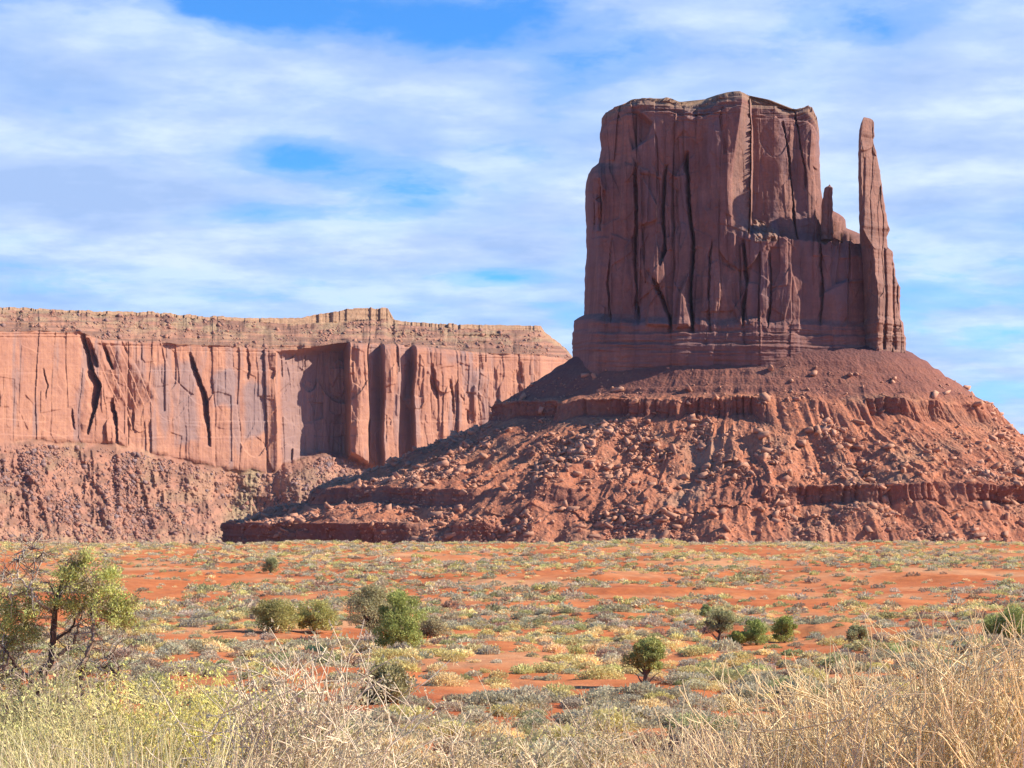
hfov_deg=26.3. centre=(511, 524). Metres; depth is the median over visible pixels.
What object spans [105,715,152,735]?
sagebrush
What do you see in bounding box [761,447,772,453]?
boulder
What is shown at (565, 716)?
sagebrush
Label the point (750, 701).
sagebrush
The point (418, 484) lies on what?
boulder
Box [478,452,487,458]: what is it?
boulder
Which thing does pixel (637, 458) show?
boulder
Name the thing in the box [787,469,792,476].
boulder
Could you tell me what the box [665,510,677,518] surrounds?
boulder
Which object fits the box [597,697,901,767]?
straw brush
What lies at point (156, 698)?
sagebrush
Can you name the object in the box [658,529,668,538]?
boulder
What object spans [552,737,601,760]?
sagebrush
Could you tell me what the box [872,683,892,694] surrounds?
sagebrush
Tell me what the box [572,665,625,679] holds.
rabbitbrush
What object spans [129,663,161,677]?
sagebrush
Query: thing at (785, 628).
juniper
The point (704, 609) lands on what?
juniper
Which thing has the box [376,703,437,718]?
rabbitbrush
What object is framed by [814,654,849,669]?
sagebrush
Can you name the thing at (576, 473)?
boulder
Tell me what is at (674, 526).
boulder
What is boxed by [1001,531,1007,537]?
boulder
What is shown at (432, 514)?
boulder
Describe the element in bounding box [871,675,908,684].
sagebrush
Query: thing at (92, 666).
sagebrush
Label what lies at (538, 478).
boulder
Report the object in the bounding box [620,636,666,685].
juniper
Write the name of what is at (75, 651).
sagebrush
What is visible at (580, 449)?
boulder
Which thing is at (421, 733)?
sagebrush
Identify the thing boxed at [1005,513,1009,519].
boulder
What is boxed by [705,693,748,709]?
grass clump
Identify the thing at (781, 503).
boulder
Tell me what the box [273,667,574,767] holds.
bare shrub
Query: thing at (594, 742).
sagebrush
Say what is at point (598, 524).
boulder
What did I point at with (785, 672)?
twiggy bush
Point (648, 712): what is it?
sagebrush
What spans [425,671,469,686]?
grass clump
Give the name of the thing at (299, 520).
boulder
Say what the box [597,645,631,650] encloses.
sagebrush
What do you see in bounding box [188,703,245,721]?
rabbitbrush
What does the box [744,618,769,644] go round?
juniper
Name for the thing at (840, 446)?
boulder
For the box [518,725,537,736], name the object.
sagebrush
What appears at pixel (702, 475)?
boulder
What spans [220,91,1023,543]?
butte
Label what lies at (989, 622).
juniper
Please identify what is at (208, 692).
sagebrush
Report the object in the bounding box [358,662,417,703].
shrub
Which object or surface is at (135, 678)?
sagebrush
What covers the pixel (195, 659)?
sagebrush
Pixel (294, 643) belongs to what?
sagebrush
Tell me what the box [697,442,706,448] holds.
boulder
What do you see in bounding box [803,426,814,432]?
boulder
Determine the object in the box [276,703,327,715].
sagebrush
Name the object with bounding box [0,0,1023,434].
sky
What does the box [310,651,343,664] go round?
sagebrush
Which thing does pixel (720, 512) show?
boulder
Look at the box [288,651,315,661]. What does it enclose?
sagebrush
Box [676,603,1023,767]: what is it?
straw brush
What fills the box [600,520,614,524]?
boulder
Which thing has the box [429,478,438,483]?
boulder
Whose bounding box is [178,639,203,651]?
sagebrush
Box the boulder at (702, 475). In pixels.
[697,471,708,478]
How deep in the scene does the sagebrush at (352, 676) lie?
105.17 m
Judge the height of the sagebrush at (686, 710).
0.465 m
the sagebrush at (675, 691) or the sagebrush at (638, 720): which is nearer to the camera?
the sagebrush at (638, 720)
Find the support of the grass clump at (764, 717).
on the ground at (901, 580)
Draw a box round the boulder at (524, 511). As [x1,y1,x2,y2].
[518,509,529,516]
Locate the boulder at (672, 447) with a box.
[670,443,676,454]
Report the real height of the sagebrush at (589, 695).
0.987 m
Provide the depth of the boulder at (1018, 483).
1322.32 m
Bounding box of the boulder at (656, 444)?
[649,442,660,447]
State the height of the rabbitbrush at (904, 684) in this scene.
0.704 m
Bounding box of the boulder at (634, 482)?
[630,480,638,484]
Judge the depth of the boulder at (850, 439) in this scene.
1353.41 m
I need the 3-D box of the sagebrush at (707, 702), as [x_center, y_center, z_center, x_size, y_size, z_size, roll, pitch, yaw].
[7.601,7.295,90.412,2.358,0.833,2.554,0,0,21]
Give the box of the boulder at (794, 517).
[789,513,797,521]
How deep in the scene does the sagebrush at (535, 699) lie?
86.81 m
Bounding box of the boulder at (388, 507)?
[385,504,391,509]
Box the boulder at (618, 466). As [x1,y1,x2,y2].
[614,463,621,468]
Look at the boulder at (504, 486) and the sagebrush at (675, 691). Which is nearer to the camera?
the sagebrush at (675, 691)
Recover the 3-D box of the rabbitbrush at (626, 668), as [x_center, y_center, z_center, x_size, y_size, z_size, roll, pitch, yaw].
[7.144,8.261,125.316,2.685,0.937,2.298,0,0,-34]
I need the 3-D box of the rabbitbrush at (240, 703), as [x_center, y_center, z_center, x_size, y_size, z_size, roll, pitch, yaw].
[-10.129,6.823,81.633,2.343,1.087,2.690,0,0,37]
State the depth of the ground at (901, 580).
283.99 m
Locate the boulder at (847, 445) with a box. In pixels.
[844,442,852,448]
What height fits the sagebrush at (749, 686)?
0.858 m
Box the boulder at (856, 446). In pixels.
[852,445,863,447]
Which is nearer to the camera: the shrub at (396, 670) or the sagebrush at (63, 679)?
the shrub at (396, 670)
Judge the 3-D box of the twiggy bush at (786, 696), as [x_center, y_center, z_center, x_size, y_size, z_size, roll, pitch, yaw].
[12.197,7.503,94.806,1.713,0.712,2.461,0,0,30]
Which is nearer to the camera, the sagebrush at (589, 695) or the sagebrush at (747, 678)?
the sagebrush at (589, 695)
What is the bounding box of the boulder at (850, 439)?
[845,437,855,442]
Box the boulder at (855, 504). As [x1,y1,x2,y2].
[851,501,858,506]
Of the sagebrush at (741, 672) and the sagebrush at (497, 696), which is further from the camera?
the sagebrush at (741, 672)
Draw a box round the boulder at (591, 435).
[589,429,598,437]
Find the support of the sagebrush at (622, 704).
on the ground at (901, 580)
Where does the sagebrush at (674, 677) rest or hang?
on the ground at (901, 580)
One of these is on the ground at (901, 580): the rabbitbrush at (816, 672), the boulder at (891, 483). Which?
the rabbitbrush at (816, 672)
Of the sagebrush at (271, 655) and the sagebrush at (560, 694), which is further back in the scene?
the sagebrush at (271, 655)
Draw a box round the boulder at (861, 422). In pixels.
[853,419,864,424]
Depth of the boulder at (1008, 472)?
1351.47 m
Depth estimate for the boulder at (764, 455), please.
1330.64 m
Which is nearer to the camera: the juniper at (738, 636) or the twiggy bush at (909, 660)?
the twiggy bush at (909, 660)
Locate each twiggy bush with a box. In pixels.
[134,658,166,668]
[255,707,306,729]
[373,715,407,726]
[432,737,481,752]
[630,732,668,748]
[654,724,729,755]
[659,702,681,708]
[770,669,798,679]
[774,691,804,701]
[844,654,884,664]
[892,656,928,665]
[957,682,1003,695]
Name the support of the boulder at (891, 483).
on the rubble at (456, 468)
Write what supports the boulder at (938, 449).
on the rubble at (456, 468)
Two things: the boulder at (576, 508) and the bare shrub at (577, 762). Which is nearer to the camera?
the bare shrub at (577, 762)
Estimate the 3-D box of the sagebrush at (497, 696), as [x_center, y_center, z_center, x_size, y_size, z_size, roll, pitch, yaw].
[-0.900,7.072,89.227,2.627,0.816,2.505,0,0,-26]
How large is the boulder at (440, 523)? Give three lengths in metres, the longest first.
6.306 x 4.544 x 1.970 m
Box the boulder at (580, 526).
[576,524,585,527]
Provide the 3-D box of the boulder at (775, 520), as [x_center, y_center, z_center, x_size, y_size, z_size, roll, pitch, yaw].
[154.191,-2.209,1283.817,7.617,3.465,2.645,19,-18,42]
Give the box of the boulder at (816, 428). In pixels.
[813,424,823,438]
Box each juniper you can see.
[0,522,146,734]
[250,597,299,631]
[261,557,279,572]
[293,598,340,632]
[344,583,394,637]
[371,588,428,647]
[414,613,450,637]
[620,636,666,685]
[699,604,711,616]
[703,607,736,640]
[726,630,750,643]
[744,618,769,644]
[770,614,797,642]
[846,623,870,640]
[981,604,1023,638]
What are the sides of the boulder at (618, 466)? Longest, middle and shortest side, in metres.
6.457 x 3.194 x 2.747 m
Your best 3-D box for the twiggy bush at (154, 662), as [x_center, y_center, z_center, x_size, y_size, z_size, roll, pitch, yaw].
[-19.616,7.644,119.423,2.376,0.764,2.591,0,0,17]
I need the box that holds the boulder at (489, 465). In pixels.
[485,462,493,470]
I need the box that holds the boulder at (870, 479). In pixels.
[865,477,875,481]
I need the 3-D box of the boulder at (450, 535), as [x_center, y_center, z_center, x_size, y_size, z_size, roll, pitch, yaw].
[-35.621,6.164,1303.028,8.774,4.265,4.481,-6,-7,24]
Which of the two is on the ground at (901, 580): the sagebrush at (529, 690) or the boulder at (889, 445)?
the sagebrush at (529, 690)
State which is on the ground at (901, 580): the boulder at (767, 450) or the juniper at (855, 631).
the juniper at (855, 631)
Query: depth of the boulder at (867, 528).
1282.07 m
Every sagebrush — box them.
[10,651,36,660]
[48,674,77,686]
[52,659,76,666]
[62,644,92,657]
[71,662,110,674]
[73,656,105,663]
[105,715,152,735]
[124,670,178,687]
[128,661,156,667]
[128,670,180,691]
[128,680,175,697]
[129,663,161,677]
[140,694,183,703]
[143,696,181,709]
[158,638,191,651]
[160,660,208,675]
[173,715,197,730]
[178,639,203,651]
[179,694,218,709]
[185,656,218,665]
[197,690,230,700]
[199,664,232,676]
[201,685,240,693]
[227,693,264,703]
[241,674,290,690]
[258,653,293,661]
[269,655,292,665]
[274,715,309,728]
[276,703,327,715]
[281,638,310,650]
[281,689,310,702]
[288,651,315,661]
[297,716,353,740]
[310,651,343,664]
[312,710,370,722]
[323,671,363,682]
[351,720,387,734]
[361,707,411,724]
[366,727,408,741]
[399,694,435,707]
[400,714,436,727]
[400,728,433,741]
[421,671,459,681]
[456,708,495,723]
[462,689,521,706]
[490,684,551,703]
[508,692,553,711]
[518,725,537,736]
[519,712,550,724]
[529,723,590,736]
[541,690,571,701]
[552,707,585,723]
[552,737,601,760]
[569,738,642,759]
[570,687,627,706]
[570,703,627,725]
[591,697,620,709]
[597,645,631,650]
[601,700,641,708]
[605,680,669,698]
[616,717,659,728]
[620,704,681,724]
[651,710,693,725]
[661,670,713,683]
[662,685,702,698]
[663,711,738,732]
[669,692,724,712]
[675,708,706,713]
[686,662,717,669]
[701,692,732,706]
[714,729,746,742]
[716,668,750,678]
[724,681,768,697]
[728,673,771,690]
[735,698,763,707]
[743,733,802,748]
[752,670,786,680]
[769,673,807,682]
[775,674,826,694]
[786,685,826,699]
[790,658,812,668]
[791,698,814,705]
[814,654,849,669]
[836,652,857,656]
[866,647,895,659]
[869,690,923,707]
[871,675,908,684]
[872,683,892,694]
[893,652,931,659]
[893,659,946,675]
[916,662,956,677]
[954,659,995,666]
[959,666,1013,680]
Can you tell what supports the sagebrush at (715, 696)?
on the ground at (901, 580)
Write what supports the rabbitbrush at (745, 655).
on the ground at (901, 580)
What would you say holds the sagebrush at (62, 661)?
on the ground at (901, 580)
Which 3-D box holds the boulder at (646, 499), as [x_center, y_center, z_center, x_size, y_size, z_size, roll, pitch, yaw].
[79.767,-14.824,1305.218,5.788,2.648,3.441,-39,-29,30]
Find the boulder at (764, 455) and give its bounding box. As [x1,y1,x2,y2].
[760,453,767,460]
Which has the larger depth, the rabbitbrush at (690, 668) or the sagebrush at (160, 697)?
the rabbitbrush at (690, 668)
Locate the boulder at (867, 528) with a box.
[864,526,872,532]
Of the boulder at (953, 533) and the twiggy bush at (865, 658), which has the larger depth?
the boulder at (953, 533)
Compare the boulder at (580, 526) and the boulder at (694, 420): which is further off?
the boulder at (694, 420)
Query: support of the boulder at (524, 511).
on the rubble at (456, 468)
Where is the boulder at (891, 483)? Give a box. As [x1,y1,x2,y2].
[886,481,897,486]
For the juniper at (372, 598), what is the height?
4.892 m
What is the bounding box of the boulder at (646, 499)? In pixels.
[642,496,649,502]
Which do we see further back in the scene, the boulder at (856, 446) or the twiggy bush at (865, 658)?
the boulder at (856, 446)
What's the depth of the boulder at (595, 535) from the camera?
1285.40 m
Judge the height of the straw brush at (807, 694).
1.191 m
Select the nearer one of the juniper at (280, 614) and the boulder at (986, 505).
the juniper at (280, 614)
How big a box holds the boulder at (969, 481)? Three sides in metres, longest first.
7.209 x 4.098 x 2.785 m
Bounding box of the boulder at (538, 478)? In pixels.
[534,475,542,481]
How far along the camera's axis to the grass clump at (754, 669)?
112.02 m
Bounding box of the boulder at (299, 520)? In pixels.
[296,518,306,522]
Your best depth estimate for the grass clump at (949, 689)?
100.34 m
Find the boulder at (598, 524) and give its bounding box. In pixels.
[593,521,605,527]
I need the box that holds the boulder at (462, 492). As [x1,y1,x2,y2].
[459,488,466,494]
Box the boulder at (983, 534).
[973,532,987,537]
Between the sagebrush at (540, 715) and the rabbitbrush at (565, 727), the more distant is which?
the sagebrush at (540, 715)
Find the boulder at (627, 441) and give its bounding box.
[624,437,630,445]
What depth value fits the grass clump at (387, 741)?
66.51 m
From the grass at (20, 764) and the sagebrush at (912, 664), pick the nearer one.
the grass at (20, 764)
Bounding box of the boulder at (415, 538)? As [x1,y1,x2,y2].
[410,536,422,540]
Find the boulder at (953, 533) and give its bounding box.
[945,530,955,535]
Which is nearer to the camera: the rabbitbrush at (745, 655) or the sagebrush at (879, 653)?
the sagebrush at (879, 653)
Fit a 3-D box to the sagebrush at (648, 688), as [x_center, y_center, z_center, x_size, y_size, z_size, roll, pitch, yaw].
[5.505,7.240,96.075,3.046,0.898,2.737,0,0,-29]
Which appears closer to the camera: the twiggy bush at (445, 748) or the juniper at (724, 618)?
the twiggy bush at (445, 748)
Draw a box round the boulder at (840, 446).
[833,444,843,450]
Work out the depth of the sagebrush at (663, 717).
79.54 m
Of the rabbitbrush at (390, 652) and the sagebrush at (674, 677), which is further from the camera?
the rabbitbrush at (390, 652)
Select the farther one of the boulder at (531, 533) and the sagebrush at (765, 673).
the boulder at (531, 533)
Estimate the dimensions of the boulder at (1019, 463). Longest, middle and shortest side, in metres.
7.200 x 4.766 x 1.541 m
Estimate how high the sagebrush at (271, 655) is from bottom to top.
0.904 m
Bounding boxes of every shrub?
[0,639,164,759]
[0,667,241,767]
[0,671,164,767]
[0,672,100,767]
[34,654,301,767]
[48,617,458,767]
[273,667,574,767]
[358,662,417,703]
[398,686,725,767]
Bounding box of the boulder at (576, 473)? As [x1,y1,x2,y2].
[573,470,581,476]
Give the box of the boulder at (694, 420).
[688,418,699,421]
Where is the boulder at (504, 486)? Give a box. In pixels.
[500,482,508,489]
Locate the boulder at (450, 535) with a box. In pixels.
[444,532,455,538]
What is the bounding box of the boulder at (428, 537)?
[423,534,430,541]
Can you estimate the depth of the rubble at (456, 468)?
1357.89 m
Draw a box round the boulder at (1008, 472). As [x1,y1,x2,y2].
[1002,469,1011,475]
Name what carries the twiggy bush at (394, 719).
on the ground at (901, 580)
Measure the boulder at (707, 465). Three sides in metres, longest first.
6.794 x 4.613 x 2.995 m
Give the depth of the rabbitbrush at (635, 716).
82.81 m
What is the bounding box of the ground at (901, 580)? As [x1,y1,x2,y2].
[0,540,1023,767]
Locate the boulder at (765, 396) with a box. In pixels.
[759,392,770,401]
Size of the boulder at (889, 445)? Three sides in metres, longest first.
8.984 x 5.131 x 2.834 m
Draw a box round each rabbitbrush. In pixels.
[154,641,165,649]
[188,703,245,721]
[208,695,271,715]
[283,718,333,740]
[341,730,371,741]
[371,647,413,658]
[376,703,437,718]
[425,648,453,656]
[425,719,473,737]
[523,723,606,741]
[528,661,574,672]
[542,682,576,697]
[544,653,580,661]
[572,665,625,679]
[576,706,643,732]
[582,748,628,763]
[618,662,657,674]
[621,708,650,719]
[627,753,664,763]
[676,665,708,673]
[722,650,756,660]
[796,666,830,683]
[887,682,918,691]
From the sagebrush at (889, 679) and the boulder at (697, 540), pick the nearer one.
the sagebrush at (889, 679)
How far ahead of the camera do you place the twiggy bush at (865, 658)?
120.17 m
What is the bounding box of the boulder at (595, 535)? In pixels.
[589,534,600,537]
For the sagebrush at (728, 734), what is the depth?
69.39 m
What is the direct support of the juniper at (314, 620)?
on the ground at (901, 580)
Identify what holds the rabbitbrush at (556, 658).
on the ground at (901, 580)
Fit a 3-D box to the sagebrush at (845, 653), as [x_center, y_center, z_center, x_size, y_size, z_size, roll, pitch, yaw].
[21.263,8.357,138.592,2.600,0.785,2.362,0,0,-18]
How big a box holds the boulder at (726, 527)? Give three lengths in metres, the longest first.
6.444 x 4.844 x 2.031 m
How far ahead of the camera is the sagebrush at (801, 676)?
97.35 m
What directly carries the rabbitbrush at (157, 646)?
on the ground at (901, 580)
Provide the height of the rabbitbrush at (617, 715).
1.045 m
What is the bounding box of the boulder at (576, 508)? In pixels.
[567,506,579,511]
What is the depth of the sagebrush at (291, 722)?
76.68 m
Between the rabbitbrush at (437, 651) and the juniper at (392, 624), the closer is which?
the rabbitbrush at (437, 651)
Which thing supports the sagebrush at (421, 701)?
on the ground at (901, 580)
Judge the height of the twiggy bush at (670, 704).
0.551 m
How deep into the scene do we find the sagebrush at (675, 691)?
95.14 m
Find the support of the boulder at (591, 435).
on the rubble at (456, 468)
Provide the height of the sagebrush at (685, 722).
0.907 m
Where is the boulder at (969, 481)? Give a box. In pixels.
[964,479,975,483]
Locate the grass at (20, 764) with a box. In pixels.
[0,690,1023,767]
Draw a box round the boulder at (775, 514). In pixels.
[772,510,779,517]
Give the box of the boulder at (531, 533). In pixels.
[523,531,533,535]
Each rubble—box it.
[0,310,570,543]
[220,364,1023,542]
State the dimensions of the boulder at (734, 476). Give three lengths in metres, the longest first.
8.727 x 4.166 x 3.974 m
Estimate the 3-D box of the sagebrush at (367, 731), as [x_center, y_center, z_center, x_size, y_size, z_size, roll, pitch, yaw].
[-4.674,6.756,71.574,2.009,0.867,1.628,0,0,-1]
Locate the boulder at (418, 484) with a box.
[413,481,423,489]
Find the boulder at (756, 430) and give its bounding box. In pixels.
[753,428,762,432]
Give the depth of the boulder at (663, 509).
1290.21 m
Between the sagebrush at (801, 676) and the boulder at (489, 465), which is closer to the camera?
the sagebrush at (801, 676)
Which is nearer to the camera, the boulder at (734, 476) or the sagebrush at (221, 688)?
the sagebrush at (221, 688)
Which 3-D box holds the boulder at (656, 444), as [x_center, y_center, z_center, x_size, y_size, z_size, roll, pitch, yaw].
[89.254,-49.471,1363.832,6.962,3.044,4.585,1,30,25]
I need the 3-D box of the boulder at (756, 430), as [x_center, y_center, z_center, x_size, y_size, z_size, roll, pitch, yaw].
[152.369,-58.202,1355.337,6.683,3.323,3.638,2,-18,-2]
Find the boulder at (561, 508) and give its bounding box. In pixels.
[556,506,565,510]
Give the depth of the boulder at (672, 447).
1354.34 m
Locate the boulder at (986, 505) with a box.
[982,501,990,509]
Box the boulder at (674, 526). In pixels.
[672,524,681,528]
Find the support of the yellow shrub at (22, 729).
on the ground at (901, 580)
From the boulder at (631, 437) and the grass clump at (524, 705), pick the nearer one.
the grass clump at (524, 705)
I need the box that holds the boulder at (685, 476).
[678,474,689,479]
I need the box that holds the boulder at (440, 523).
[436,520,446,525]
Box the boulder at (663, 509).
[659,507,667,512]
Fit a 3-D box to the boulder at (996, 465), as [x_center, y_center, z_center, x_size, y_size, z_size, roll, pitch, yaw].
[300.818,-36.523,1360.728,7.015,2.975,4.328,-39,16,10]
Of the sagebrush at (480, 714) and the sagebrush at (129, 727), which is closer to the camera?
the sagebrush at (129, 727)
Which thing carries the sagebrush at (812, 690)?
on the ground at (901, 580)
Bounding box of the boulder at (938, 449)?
[931,447,940,451]
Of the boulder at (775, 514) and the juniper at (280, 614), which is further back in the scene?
the boulder at (775, 514)
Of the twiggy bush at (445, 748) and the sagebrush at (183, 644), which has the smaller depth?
the twiggy bush at (445, 748)
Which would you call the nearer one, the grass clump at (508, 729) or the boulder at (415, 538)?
the grass clump at (508, 729)
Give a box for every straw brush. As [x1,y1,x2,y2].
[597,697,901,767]
[625,638,1006,767]
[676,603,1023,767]
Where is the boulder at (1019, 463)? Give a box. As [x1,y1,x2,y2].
[1013,460,1023,465]
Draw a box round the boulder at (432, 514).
[430,511,442,517]
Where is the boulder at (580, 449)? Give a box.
[575,444,584,453]
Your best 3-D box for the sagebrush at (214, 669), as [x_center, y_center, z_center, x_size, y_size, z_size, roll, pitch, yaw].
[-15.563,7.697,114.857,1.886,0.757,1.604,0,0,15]
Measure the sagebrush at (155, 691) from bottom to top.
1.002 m
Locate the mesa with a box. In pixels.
[0,307,571,543]
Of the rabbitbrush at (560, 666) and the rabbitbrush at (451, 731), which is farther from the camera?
the rabbitbrush at (560, 666)
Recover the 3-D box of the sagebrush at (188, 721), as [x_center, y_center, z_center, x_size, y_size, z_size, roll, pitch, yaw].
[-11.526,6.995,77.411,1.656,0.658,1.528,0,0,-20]
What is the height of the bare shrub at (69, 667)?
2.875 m
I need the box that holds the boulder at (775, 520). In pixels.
[771,517,780,523]
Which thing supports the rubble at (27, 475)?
on the mesa
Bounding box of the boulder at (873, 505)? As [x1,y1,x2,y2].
[869,501,877,508]
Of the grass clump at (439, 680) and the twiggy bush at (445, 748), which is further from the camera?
the grass clump at (439, 680)
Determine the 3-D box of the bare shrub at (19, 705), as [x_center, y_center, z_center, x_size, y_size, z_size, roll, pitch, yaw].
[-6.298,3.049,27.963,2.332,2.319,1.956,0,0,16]
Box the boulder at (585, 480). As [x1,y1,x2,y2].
[578,479,592,482]
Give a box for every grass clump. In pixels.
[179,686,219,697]
[362,735,423,752]
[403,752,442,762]
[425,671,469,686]
[465,722,518,737]
[499,701,545,714]
[630,697,668,712]
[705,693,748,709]
[729,713,770,725]
[746,668,764,673]
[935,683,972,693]
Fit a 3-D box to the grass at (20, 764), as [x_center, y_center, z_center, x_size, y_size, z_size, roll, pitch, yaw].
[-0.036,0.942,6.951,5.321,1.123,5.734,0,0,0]
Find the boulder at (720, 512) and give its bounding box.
[717,508,726,515]
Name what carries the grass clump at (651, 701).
on the ground at (901, 580)
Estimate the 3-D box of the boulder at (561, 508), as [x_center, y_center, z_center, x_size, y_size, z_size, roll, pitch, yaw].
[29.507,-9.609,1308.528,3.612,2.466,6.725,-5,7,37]
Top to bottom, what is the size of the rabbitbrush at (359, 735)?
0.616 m
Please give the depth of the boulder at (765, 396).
1378.30 m
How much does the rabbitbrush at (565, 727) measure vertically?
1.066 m
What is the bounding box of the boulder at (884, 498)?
[882,495,886,503]
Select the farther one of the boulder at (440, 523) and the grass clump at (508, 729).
the boulder at (440, 523)
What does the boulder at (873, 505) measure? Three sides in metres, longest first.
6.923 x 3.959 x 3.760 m
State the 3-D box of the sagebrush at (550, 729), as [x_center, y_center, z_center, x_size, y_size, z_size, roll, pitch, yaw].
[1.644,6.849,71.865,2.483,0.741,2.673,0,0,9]
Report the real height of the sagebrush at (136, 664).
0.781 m
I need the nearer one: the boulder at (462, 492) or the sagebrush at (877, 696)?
the sagebrush at (877, 696)
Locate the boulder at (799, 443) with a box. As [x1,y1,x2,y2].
[796,440,805,446]
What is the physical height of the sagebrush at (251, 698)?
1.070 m
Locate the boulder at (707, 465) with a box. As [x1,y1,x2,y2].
[701,463,710,468]
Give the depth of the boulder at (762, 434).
1348.73 m
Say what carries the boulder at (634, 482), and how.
on the rubble at (456, 468)
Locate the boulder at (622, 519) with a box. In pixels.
[619,514,625,524]
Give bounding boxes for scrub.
[0,537,1023,767]
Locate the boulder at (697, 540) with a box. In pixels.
[691,535,699,542]
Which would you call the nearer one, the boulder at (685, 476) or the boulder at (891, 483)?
the boulder at (891, 483)
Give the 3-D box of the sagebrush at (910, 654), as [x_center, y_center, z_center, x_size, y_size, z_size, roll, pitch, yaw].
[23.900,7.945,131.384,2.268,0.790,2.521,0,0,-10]
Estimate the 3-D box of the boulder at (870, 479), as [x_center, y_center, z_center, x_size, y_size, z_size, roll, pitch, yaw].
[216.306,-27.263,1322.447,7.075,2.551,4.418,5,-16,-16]
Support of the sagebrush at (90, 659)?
on the ground at (901, 580)
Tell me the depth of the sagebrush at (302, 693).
91.71 m
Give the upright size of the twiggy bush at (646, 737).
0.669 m
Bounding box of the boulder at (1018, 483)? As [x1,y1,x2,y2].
[1013,480,1022,486]
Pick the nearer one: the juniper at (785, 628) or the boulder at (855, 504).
the juniper at (785, 628)
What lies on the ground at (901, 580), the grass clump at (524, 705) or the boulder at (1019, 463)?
the grass clump at (524, 705)
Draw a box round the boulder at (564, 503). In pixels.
[562,500,567,506]
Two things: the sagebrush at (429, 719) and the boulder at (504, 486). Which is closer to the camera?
the sagebrush at (429, 719)
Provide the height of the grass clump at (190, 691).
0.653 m
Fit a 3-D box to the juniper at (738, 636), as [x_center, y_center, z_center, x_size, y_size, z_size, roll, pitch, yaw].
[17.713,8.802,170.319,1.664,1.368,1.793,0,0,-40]
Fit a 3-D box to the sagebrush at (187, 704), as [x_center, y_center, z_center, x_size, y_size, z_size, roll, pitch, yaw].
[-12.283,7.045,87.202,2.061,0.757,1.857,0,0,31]
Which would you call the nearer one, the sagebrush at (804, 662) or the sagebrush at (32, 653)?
the sagebrush at (804, 662)
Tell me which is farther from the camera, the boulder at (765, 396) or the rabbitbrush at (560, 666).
the boulder at (765, 396)
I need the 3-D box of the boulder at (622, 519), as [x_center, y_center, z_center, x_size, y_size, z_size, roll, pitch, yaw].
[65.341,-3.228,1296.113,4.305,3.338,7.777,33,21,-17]
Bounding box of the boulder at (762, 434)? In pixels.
[758,430,768,439]
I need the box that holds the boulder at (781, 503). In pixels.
[774,500,785,506]
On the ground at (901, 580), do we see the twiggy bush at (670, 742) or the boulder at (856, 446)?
the twiggy bush at (670, 742)
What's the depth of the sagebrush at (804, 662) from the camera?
125.45 m
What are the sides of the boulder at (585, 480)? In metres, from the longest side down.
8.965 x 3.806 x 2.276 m
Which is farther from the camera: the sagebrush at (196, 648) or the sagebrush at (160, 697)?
the sagebrush at (196, 648)
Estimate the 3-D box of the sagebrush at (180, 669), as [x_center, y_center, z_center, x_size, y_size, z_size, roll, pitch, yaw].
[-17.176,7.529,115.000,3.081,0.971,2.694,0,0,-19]
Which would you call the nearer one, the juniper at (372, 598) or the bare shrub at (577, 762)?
the bare shrub at (577, 762)
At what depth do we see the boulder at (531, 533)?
1286.92 m
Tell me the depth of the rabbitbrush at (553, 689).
93.25 m
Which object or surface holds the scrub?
on the ground at (901, 580)
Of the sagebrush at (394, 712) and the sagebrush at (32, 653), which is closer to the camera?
the sagebrush at (394, 712)
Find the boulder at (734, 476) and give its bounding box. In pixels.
[730,473,737,479]
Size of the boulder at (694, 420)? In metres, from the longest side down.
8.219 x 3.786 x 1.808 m
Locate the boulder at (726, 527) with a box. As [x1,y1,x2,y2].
[722,524,730,531]
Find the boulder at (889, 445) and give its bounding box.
[884,443,894,447]
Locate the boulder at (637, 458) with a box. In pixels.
[635,456,644,460]
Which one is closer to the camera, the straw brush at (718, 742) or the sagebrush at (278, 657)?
the straw brush at (718, 742)
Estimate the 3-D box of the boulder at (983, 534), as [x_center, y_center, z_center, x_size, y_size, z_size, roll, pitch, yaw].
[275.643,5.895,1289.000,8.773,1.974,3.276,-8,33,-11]
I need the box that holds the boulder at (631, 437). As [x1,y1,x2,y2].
[623,435,634,438]
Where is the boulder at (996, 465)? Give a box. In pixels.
[992,461,1000,468]
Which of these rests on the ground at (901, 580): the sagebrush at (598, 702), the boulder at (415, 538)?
the sagebrush at (598, 702)

